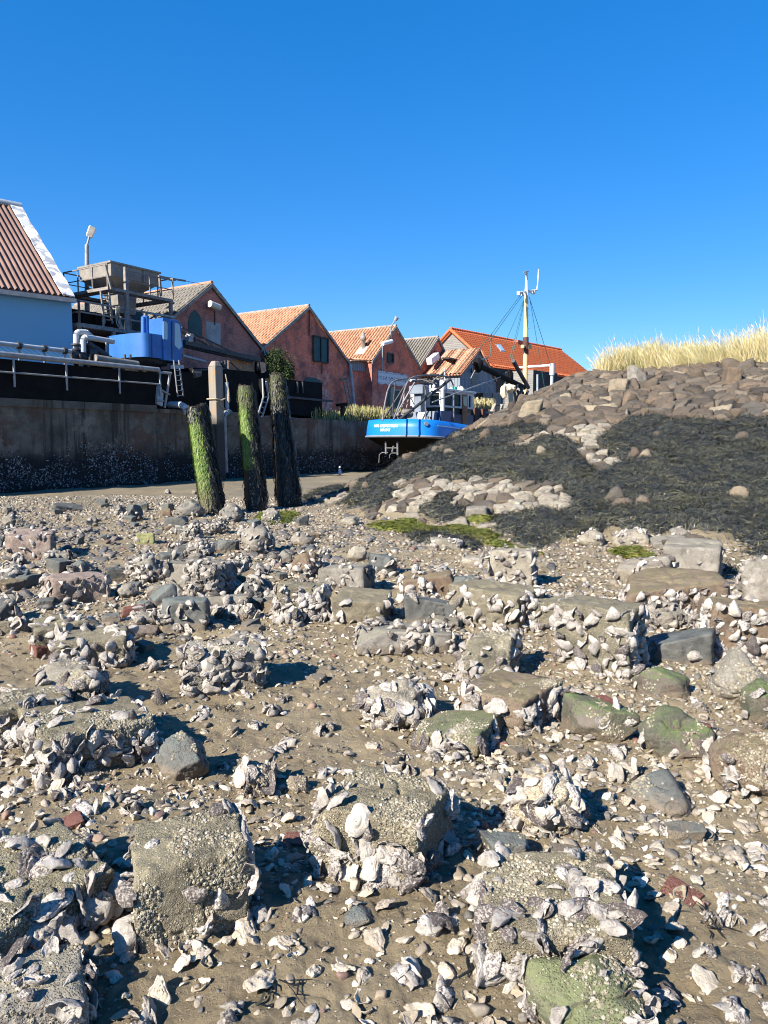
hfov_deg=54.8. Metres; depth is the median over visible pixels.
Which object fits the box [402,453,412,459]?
dike stone
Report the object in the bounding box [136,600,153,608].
boulder
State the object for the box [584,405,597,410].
dike stone
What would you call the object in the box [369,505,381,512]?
dike stone
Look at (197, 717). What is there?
oyster clump
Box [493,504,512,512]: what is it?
dike stone
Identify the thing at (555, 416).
dike stone
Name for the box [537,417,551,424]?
dike stone
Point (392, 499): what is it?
dike stone
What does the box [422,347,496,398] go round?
timber shed
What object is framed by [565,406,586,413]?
dike stone
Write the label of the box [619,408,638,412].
dike stone
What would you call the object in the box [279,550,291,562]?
stone
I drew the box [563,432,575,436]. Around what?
dike stone
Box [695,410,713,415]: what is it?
dike stone
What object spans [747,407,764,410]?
dike stone
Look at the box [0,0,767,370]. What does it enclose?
sky
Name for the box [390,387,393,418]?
timber post
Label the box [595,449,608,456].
dike stone
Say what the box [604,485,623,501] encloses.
dike stone
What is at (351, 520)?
boulder
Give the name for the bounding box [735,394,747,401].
dike stone
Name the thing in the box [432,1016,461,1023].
oyster clump
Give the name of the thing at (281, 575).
flat stone
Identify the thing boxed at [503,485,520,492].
dike stone
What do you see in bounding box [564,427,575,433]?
dike stone
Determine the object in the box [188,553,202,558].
stone
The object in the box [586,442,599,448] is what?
dike stone
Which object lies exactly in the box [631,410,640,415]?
dike stone
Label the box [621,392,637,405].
dike stone
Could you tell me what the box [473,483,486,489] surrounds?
dike stone
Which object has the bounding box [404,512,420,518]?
dike stone
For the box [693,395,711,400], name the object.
dike stone
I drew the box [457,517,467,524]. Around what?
dike stone
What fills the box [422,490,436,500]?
dike stone
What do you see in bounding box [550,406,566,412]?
dike stone
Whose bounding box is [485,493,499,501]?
dike stone
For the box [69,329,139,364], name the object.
pump manifold
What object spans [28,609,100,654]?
stone block
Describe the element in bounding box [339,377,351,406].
wall ladder
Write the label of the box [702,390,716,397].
dike stone
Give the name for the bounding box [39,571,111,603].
stone block
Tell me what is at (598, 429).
dike stone
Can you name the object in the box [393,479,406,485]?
dike stone
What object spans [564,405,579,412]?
dike stone
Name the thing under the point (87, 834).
oyster clump
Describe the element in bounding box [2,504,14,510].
stone
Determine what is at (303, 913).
oyster clump
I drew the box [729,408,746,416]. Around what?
dike stone
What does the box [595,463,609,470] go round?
dike stone
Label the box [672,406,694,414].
dike stone
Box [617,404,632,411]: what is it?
dike stone
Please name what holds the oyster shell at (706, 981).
on the mudflat
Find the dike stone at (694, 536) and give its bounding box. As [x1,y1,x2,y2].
[686,534,706,538]
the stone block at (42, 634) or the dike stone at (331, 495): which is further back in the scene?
the dike stone at (331, 495)
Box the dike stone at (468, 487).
[457,484,478,492]
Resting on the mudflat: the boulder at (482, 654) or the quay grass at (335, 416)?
the boulder at (482, 654)
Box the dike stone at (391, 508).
[386,504,397,512]
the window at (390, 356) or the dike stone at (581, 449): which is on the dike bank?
the dike stone at (581, 449)
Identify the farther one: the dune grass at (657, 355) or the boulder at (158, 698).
the dune grass at (657, 355)
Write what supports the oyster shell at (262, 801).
on the mudflat
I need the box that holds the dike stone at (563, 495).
[559,492,570,498]
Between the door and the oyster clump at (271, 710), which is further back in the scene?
the door
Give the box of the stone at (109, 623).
[104,621,115,625]
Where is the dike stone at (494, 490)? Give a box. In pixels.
[486,488,501,493]
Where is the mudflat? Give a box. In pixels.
[0,471,767,1023]
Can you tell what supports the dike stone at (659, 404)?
on the dike bank
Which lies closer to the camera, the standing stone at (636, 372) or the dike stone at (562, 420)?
the dike stone at (562, 420)
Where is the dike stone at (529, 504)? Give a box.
[525,503,546,509]
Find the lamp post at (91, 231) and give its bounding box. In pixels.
[84,225,95,310]
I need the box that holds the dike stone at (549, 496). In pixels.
[537,493,558,500]
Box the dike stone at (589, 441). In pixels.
[583,440,597,445]
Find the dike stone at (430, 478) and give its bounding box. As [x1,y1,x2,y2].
[428,475,439,482]
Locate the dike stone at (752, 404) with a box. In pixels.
[741,400,767,409]
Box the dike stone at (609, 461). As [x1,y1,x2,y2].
[606,459,621,465]
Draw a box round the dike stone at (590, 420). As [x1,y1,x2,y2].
[586,418,595,423]
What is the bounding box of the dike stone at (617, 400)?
[609,396,621,405]
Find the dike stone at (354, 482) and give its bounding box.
[349,480,358,489]
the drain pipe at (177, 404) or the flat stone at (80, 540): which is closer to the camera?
the flat stone at (80, 540)
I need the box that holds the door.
[387,388,399,410]
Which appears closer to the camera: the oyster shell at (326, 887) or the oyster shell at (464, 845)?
the oyster shell at (326, 887)
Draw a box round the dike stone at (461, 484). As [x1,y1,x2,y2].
[458,482,470,486]
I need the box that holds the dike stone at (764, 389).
[750,387,767,392]
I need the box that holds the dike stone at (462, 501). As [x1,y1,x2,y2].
[457,498,473,507]
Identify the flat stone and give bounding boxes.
[0,536,4,544]
[0,578,25,591]
[1,568,29,578]
[4,510,16,514]
[15,574,41,588]
[35,597,54,606]
[36,520,46,523]
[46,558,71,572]
[50,508,62,514]
[70,535,84,544]
[79,767,102,775]
[84,520,93,525]
[94,498,107,506]
[98,503,108,507]
[98,534,106,539]
[101,595,116,602]
[122,821,148,838]
[123,515,135,521]
[126,581,141,587]
[129,522,138,526]
[135,639,153,653]
[138,503,148,509]
[149,583,176,607]
[154,529,162,533]
[159,508,171,517]
[161,503,173,510]
[164,525,174,532]
[177,524,195,534]
[178,545,186,551]
[213,541,218,552]
[217,539,239,552]
[222,725,239,735]
[237,569,255,582]
[240,618,260,630]
[244,624,265,632]
[246,748,273,763]
[247,519,260,525]
[249,597,268,610]
[259,600,272,612]
[275,572,287,579]
[296,514,308,525]
[299,573,309,578]
[306,673,327,687]
[308,533,319,538]
[379,751,400,763]
[457,770,472,779]
[479,829,526,852]
[507,745,529,759]
[529,760,541,766]
[558,723,564,728]
[565,764,575,776]
[664,820,706,842]
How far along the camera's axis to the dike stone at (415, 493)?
15.10 m
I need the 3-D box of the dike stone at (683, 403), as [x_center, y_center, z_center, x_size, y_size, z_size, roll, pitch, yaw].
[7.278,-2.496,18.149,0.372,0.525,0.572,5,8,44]
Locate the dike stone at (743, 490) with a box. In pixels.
[729,486,748,498]
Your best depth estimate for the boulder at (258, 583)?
7.39 m
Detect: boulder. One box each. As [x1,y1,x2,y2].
[0,560,22,569]
[0,564,25,579]
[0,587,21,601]
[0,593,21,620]
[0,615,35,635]
[1,517,15,525]
[3,512,16,517]
[4,525,15,534]
[13,556,28,563]
[29,644,50,658]
[35,656,114,701]
[38,573,52,589]
[41,548,73,568]
[53,503,82,511]
[62,515,71,520]
[62,810,84,829]
[66,559,91,572]
[77,526,92,533]
[102,612,120,622]
[106,566,128,581]
[112,503,126,515]
[117,513,126,521]
[119,553,166,584]
[122,604,145,618]
[124,504,143,520]
[126,625,160,638]
[128,605,145,617]
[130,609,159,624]
[134,548,152,556]
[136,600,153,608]
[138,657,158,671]
[152,688,168,705]
[155,730,208,780]
[156,592,211,634]
[163,516,188,527]
[168,541,179,548]
[169,525,180,533]
[175,498,205,516]
[175,625,183,633]
[179,523,203,540]
[182,583,203,596]
[183,537,215,555]
[201,518,228,534]
[206,590,254,614]
[214,604,240,619]
[219,503,245,522]
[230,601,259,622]
[232,755,277,797]
[234,569,272,596]
[235,553,255,564]
[236,525,245,534]
[238,522,275,553]
[247,562,270,572]
[260,590,272,600]
[261,507,280,521]
[264,553,281,566]
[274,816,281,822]
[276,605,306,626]
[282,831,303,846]
[286,531,315,545]
[287,550,324,577]
[317,546,330,554]
[322,561,337,566]
[340,516,360,525]
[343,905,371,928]
[345,546,366,561]
[353,676,440,731]
[366,552,400,576]
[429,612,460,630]
[430,534,462,550]
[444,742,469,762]
[448,575,483,591]
[452,628,523,684]
[460,553,489,567]
[501,758,590,839]
[517,948,661,1023]
[548,646,557,653]
[548,842,580,851]
[561,689,639,742]
[576,527,605,546]
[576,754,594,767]
[595,694,622,705]
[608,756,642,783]
[611,526,649,545]
[626,769,690,817]
[631,666,690,698]
[637,704,717,761]
[644,598,693,630]
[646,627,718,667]
[650,533,685,548]
[669,525,690,535]
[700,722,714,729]
[701,731,767,797]
[708,646,767,701]
[732,555,767,600]
[739,678,767,724]
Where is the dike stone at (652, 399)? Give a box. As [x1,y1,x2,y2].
[645,396,661,403]
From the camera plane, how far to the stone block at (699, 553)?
8.47 m
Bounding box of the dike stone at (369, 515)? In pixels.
[364,511,382,518]
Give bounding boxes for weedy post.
[185,403,225,514]
[236,382,269,510]
[268,372,302,506]
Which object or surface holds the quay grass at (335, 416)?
on the quay ground
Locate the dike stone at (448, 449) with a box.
[444,448,454,453]
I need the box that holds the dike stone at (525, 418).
[522,414,535,421]
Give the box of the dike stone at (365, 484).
[362,481,368,487]
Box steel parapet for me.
[0,351,171,407]
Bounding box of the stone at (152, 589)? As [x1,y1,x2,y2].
[146,583,161,596]
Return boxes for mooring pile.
[500,384,515,402]
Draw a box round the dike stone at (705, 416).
[695,414,710,417]
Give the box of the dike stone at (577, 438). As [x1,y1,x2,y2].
[567,436,581,442]
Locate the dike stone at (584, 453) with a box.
[579,449,594,456]
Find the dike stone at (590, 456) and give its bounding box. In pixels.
[586,453,596,459]
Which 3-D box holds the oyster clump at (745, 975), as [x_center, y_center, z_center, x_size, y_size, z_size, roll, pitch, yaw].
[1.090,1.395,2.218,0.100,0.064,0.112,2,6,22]
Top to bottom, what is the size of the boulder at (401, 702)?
0.324 m
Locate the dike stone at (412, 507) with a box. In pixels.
[406,504,422,512]
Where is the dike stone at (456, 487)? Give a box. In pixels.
[453,484,461,490]
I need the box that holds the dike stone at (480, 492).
[473,490,486,495]
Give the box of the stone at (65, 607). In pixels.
[62,605,70,610]
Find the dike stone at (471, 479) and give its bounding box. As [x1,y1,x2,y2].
[468,475,482,481]
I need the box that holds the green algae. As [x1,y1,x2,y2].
[254,510,658,558]
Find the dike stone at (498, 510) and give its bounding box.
[495,508,510,513]
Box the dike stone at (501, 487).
[492,483,506,491]
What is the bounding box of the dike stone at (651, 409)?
[647,407,670,412]
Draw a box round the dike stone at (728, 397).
[719,394,737,400]
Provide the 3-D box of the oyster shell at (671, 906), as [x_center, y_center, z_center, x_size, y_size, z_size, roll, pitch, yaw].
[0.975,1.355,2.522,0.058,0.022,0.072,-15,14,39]
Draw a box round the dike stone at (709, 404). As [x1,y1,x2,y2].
[703,401,714,408]
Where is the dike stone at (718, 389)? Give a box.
[714,388,727,391]
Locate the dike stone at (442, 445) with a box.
[438,444,446,449]
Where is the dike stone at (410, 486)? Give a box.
[404,484,413,489]
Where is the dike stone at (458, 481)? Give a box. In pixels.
[449,479,466,483]
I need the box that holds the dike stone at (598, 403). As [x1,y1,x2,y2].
[594,401,608,405]
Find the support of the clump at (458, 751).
on the mudflat
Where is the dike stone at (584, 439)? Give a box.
[580,435,594,441]
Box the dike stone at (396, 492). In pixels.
[392,488,403,497]
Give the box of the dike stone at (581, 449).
[577,446,586,452]
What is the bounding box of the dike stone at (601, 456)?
[594,454,606,460]
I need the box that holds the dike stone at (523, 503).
[521,501,538,505]
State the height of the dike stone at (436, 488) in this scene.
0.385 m
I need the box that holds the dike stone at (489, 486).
[487,483,496,489]
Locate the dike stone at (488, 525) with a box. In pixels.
[476,522,497,528]
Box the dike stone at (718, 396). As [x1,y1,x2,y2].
[713,392,728,399]
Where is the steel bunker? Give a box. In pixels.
[72,309,120,369]
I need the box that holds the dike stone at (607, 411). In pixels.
[599,408,615,414]
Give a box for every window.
[188,310,201,337]
[304,377,320,382]
[313,335,328,363]
[387,352,393,363]
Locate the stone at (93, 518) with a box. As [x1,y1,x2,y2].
[87,516,100,522]
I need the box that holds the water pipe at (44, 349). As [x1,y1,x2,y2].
[0,341,71,364]
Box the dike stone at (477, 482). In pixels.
[471,479,485,485]
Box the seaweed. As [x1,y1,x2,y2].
[301,410,767,576]
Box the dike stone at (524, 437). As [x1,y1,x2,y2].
[519,434,532,440]
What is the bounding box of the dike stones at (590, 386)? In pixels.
[409,358,767,452]
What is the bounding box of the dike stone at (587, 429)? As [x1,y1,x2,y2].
[579,427,595,433]
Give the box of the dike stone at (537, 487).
[523,484,541,493]
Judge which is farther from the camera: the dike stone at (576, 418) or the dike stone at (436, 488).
the dike stone at (576, 418)
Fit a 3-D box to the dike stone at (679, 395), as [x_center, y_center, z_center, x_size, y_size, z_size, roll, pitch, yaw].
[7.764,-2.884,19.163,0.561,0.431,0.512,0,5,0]
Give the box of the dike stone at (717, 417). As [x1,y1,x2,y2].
[707,415,723,421]
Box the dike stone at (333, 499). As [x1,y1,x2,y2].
[328,497,342,503]
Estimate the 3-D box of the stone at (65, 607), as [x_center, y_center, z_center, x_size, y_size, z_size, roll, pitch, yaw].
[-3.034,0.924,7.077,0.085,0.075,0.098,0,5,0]
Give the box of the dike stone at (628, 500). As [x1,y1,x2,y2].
[610,497,632,507]
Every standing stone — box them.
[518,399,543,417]
[608,378,630,392]
[627,365,646,380]
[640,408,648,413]
[721,367,742,384]
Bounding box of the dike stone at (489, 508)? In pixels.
[487,506,493,513]
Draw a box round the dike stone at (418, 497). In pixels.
[410,495,422,499]
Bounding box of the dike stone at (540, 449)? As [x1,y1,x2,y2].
[536,446,545,454]
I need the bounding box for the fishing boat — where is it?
[365,269,550,462]
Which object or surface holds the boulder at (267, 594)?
on the mudflat
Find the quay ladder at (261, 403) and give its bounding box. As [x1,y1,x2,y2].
[258,378,268,417]
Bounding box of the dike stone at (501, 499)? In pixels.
[496,494,512,503]
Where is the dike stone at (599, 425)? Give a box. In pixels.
[597,423,611,427]
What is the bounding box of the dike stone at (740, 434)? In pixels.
[733,431,749,440]
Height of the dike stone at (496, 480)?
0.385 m
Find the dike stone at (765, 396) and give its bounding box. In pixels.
[762,393,767,401]
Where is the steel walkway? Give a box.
[72,291,175,369]
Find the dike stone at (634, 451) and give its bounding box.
[626,447,640,458]
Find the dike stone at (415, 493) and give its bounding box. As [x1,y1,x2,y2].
[406,490,420,498]
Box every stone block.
[0,679,73,750]
[0,817,124,958]
[0,923,98,1023]
[3,526,57,560]
[10,689,159,789]
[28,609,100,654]
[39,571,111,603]
[47,622,138,668]
[112,798,261,956]
[135,533,154,544]
[159,550,186,561]
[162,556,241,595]
[175,633,270,698]
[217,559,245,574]
[269,577,332,622]
[300,764,462,895]
[316,561,375,591]
[327,584,396,623]
[353,616,458,656]
[396,562,456,602]
[399,591,457,623]
[411,706,507,757]
[446,576,546,631]
[454,668,570,739]
[457,840,647,993]
[465,506,486,518]
[486,545,538,585]
[523,592,565,630]
[549,592,651,679]
[615,553,675,580]
[617,566,730,613]
[661,537,725,578]
[690,594,767,661]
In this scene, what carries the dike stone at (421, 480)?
on the dike bank
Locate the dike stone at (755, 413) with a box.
[737,410,761,417]
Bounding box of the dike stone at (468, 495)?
[464,491,473,501]
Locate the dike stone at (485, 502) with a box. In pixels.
[472,500,495,505]
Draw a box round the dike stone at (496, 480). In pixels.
[488,477,506,483]
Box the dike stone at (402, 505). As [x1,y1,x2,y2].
[397,500,407,510]
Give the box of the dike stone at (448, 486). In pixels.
[443,482,453,490]
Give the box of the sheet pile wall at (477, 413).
[471,408,490,422]
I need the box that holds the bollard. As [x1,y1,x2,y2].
[336,402,347,419]
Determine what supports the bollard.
on the quay wall at (325, 446)
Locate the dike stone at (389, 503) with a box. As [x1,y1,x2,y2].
[385,501,397,509]
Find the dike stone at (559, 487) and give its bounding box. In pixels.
[553,484,563,492]
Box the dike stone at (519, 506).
[510,504,524,512]
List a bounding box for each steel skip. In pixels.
[170,360,258,414]
[258,378,332,417]
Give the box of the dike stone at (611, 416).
[604,414,623,420]
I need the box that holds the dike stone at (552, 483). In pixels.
[542,481,556,486]
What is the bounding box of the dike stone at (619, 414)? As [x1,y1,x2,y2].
[609,412,625,415]
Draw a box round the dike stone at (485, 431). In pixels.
[480,428,492,438]
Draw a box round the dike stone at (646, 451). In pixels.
[636,448,651,457]
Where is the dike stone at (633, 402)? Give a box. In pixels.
[622,400,642,406]
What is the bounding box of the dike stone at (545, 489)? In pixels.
[533,485,553,496]
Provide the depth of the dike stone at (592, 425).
17.50 m
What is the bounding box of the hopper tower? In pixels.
[63,260,202,368]
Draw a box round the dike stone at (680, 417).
[669,415,687,419]
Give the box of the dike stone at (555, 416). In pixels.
[549,414,563,419]
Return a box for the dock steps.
[486,398,504,414]
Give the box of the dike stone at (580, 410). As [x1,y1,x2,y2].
[569,408,585,413]
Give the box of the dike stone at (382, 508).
[378,503,385,511]
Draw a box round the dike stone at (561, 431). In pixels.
[554,427,566,434]
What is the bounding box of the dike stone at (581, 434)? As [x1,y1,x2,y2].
[576,432,589,436]
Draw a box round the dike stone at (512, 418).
[507,415,523,425]
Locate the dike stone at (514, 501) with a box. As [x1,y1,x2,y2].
[508,499,525,504]
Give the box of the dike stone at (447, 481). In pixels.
[434,479,450,483]
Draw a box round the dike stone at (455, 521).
[447,517,460,524]
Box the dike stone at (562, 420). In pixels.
[550,416,571,424]
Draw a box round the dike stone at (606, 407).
[594,405,618,410]
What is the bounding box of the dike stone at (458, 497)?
[453,495,463,500]
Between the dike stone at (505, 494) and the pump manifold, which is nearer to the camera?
the dike stone at (505, 494)
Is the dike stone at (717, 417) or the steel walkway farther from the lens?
the steel walkway
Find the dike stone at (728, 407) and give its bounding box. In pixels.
[708,404,733,410]
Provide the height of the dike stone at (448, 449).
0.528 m
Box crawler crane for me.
[107,315,260,409]
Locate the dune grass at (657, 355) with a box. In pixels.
[585,317,767,370]
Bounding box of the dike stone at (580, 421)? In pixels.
[566,419,587,427]
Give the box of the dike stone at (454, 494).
[446,492,458,497]
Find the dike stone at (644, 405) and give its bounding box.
[633,403,648,408]
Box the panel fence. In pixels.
[475,393,504,404]
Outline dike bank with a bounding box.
[394,373,761,532]
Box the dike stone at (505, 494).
[500,492,514,498]
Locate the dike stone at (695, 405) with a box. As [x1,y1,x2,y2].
[687,403,698,408]
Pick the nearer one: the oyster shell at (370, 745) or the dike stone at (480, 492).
the oyster shell at (370, 745)
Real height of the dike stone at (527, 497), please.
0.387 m
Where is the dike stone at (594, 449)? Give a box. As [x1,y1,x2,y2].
[585,445,596,451]
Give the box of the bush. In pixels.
[260,345,298,379]
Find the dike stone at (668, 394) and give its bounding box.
[660,392,673,396]
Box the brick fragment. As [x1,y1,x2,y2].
[660,875,703,905]
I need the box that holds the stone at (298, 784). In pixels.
[286,775,308,792]
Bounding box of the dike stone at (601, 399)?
[593,398,609,404]
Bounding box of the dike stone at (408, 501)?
[406,499,415,505]
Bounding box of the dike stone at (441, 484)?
[432,480,447,488]
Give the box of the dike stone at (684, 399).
[675,398,692,402]
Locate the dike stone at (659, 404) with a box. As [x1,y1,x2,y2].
[655,402,666,407]
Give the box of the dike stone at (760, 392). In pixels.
[748,390,763,395]
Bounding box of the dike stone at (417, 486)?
[413,482,428,490]
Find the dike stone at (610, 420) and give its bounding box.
[605,418,621,424]
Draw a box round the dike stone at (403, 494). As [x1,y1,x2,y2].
[397,489,414,498]
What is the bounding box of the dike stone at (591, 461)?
[588,458,601,464]
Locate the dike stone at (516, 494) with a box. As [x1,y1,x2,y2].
[510,491,526,497]
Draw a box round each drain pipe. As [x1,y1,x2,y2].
[167,401,187,414]
[224,382,228,408]
[224,409,234,472]
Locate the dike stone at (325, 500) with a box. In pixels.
[320,498,329,502]
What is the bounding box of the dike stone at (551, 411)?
[544,407,562,415]
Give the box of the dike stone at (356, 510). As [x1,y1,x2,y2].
[347,507,365,513]
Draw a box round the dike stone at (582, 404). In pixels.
[579,402,592,406]
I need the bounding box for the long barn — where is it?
[440,327,586,408]
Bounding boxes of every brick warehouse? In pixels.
[72,280,264,416]
[237,304,355,418]
[328,316,421,411]
[404,335,456,384]
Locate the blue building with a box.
[0,199,76,364]
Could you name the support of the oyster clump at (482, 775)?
on the mudflat
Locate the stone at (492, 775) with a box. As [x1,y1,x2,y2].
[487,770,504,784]
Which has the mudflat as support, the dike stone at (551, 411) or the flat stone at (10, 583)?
the flat stone at (10, 583)
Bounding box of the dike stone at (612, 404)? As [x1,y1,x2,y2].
[599,403,617,406]
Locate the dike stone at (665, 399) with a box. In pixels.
[652,396,676,404]
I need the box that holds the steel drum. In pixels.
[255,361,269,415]
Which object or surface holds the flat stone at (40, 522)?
on the mudflat
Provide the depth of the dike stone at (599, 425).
17.44 m
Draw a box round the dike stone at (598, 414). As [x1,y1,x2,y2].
[585,410,604,418]
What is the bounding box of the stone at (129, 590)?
[115,583,138,598]
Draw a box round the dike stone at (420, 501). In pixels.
[409,499,426,506]
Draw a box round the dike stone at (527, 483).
[514,480,535,490]
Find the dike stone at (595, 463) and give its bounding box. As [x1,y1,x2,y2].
[593,461,605,467]
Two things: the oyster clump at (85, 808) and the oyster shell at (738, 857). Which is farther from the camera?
the oyster clump at (85, 808)
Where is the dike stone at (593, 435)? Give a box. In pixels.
[587,434,599,439]
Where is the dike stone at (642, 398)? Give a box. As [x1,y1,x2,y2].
[637,396,647,401]
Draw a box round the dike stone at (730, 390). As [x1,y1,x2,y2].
[725,387,739,393]
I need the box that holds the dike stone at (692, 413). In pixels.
[686,408,707,417]
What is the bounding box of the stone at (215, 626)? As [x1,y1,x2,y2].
[209,622,223,630]
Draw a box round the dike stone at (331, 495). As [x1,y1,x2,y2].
[325,493,336,498]
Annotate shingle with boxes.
[0,496,767,1023]
[0,506,764,640]
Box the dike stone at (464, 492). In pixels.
[459,490,476,494]
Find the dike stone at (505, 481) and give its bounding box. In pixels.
[499,479,511,483]
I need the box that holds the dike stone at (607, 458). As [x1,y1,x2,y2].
[603,457,617,461]
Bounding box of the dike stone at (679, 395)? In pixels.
[674,392,690,398]
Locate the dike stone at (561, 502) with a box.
[549,500,571,510]
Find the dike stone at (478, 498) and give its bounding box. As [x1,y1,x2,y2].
[473,493,487,503]
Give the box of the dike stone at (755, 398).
[748,395,760,401]
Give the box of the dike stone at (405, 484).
[401,479,415,488]
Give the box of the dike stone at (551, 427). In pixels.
[547,424,563,430]
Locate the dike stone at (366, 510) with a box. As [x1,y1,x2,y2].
[364,508,369,514]
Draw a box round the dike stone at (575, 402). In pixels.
[565,399,582,405]
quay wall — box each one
[0,398,157,492]
[156,409,401,483]
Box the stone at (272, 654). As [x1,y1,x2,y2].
[266,651,275,659]
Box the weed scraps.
[2,524,767,1006]
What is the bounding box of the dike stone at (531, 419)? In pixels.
[525,414,540,421]
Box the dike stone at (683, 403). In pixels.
[674,400,688,409]
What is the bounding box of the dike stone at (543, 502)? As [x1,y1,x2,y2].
[539,500,551,506]
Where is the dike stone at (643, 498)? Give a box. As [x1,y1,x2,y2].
[634,494,650,504]
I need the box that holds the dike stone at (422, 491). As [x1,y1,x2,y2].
[418,487,431,494]
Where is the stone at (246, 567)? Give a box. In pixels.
[243,562,248,571]
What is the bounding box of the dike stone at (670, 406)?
[661,402,674,409]
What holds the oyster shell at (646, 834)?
on the mudflat
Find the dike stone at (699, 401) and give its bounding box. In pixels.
[692,398,713,405]
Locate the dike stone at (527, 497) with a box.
[515,494,534,500]
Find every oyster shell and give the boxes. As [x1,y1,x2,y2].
[0,786,17,797]
[33,812,44,818]
[47,778,64,793]
[89,775,98,779]
[95,848,106,858]
[102,792,114,808]
[107,841,117,846]
[109,975,118,984]
[115,857,132,867]
[119,950,134,963]
[121,992,130,998]
[124,907,133,911]
[130,812,140,820]
[147,975,171,1005]
[154,942,168,957]
[164,807,172,813]
[165,798,171,804]
[172,953,190,972]
[178,942,185,953]
[190,800,200,806]
[190,944,211,961]
[191,977,210,992]
[220,935,233,945]
[235,916,256,945]
[239,798,257,807]
[242,969,275,992]
[246,933,259,944]
[256,799,268,803]
[264,851,277,859]
[265,863,274,870]
[276,722,283,728]
[278,935,299,945]
[279,883,291,897]
[281,812,295,822]
[282,1006,291,1016]
[289,862,302,873]
[291,1018,307,1023]
[303,875,311,886]
[306,964,322,977]
[311,872,323,879]
[316,882,338,892]
[331,963,355,971]
[337,769,346,774]
[340,998,353,1010]
[356,966,372,984]
[358,887,373,896]
[363,927,385,952]
[364,958,374,963]
[365,741,378,748]
[375,898,396,911]
[381,920,389,932]
[395,935,412,943]
[399,1001,434,1023]
[420,887,437,903]
[422,769,433,777]
[438,961,455,980]
[443,772,451,777]
[447,936,466,954]
[450,899,468,907]
[450,913,458,926]
[460,840,472,846]
[462,990,475,1002]
[463,850,474,860]
[465,778,482,783]
[476,764,483,769]
[480,1015,493,1023]
[493,749,502,754]
[496,784,505,791]
[497,757,506,763]
[525,832,535,837]
[551,732,563,741]
[572,773,581,781]
[575,768,596,773]
[608,835,625,849]
[613,825,623,839]
[613,860,624,870]
[615,829,633,834]
[620,856,634,861]
[621,795,631,805]
[637,828,658,835]
[642,857,659,863]
[643,933,659,944]
[647,890,662,896]
[658,847,664,854]
[658,948,676,962]
[661,901,679,916]
[663,922,684,930]
[670,864,683,871]
[673,936,686,948]
[681,992,695,1002]
[691,963,718,994]
[700,852,709,857]
[702,809,714,823]
[706,825,715,834]
[712,790,729,803]
[724,850,748,866]
[729,859,735,863]
[739,827,747,835]
[748,942,756,948]
[749,864,767,871]
[758,871,765,877]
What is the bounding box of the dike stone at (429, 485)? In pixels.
[419,483,433,488]
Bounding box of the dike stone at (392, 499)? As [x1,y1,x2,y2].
[382,497,397,504]
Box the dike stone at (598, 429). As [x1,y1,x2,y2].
[591,428,605,431]
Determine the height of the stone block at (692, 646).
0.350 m
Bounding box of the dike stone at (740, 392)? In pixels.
[734,390,748,394]
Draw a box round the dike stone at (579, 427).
[573,424,586,431]
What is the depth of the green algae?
12.57 m
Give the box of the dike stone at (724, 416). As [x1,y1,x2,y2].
[716,413,728,420]
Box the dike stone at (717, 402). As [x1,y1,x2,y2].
[715,399,723,406]
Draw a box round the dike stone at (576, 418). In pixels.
[571,416,589,422]
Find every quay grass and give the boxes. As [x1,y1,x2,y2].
[311,407,364,420]
[345,404,404,420]
[474,397,496,408]
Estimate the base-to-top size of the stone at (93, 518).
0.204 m
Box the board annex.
[503,363,557,408]
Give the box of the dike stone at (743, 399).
[737,397,749,402]
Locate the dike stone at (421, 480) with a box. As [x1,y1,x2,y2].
[413,478,429,484]
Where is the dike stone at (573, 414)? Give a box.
[566,412,584,416]
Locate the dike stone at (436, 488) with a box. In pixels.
[429,486,442,489]
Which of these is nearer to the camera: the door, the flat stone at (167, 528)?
the flat stone at (167, 528)
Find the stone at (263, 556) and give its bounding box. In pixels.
[257,554,266,559]
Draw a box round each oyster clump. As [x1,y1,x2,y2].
[0,827,9,837]
[11,776,31,789]
[32,667,44,675]
[50,785,73,801]
[70,798,99,815]
[74,778,97,794]
[78,827,94,841]
[119,798,145,815]
[127,995,156,1023]
[134,767,153,775]
[188,712,210,722]
[193,705,210,712]
[217,762,229,771]
[217,999,244,1023]
[242,691,255,698]
[247,719,262,729]
[250,902,271,925]
[262,703,282,716]
[269,741,288,752]
[275,694,290,703]
[275,838,292,850]
[278,735,296,746]
[290,895,317,923]
[313,721,337,736]
[317,766,334,778]
[389,759,416,775]
[390,955,422,990]
[396,751,410,758]
[415,900,454,936]
[425,748,446,764]
[431,973,454,1012]
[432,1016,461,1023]
[442,672,458,683]
[475,767,493,784]
[580,845,593,851]
[582,581,591,587]
[605,743,629,761]
[651,980,681,1011]
[658,820,667,835]
[689,701,708,712]
[692,943,716,957]
[702,909,722,926]
[711,995,750,1023]
[714,891,736,906]
[716,905,747,928]
[730,960,766,993]
[744,841,767,853]
[747,852,766,862]
[749,920,767,942]
[757,1000,767,1016]
[759,894,767,905]
[761,719,767,729]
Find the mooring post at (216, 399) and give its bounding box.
[207,361,229,479]
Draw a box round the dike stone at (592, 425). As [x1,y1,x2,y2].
[584,424,597,427]
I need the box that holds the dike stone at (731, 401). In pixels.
[720,399,736,406]
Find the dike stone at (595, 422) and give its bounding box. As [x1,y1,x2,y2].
[592,419,610,425]
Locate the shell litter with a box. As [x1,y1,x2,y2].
[0,494,767,1023]
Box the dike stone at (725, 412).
[714,409,731,416]
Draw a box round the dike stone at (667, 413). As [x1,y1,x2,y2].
[653,411,674,418]
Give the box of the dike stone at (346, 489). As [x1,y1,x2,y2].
[338,487,348,492]

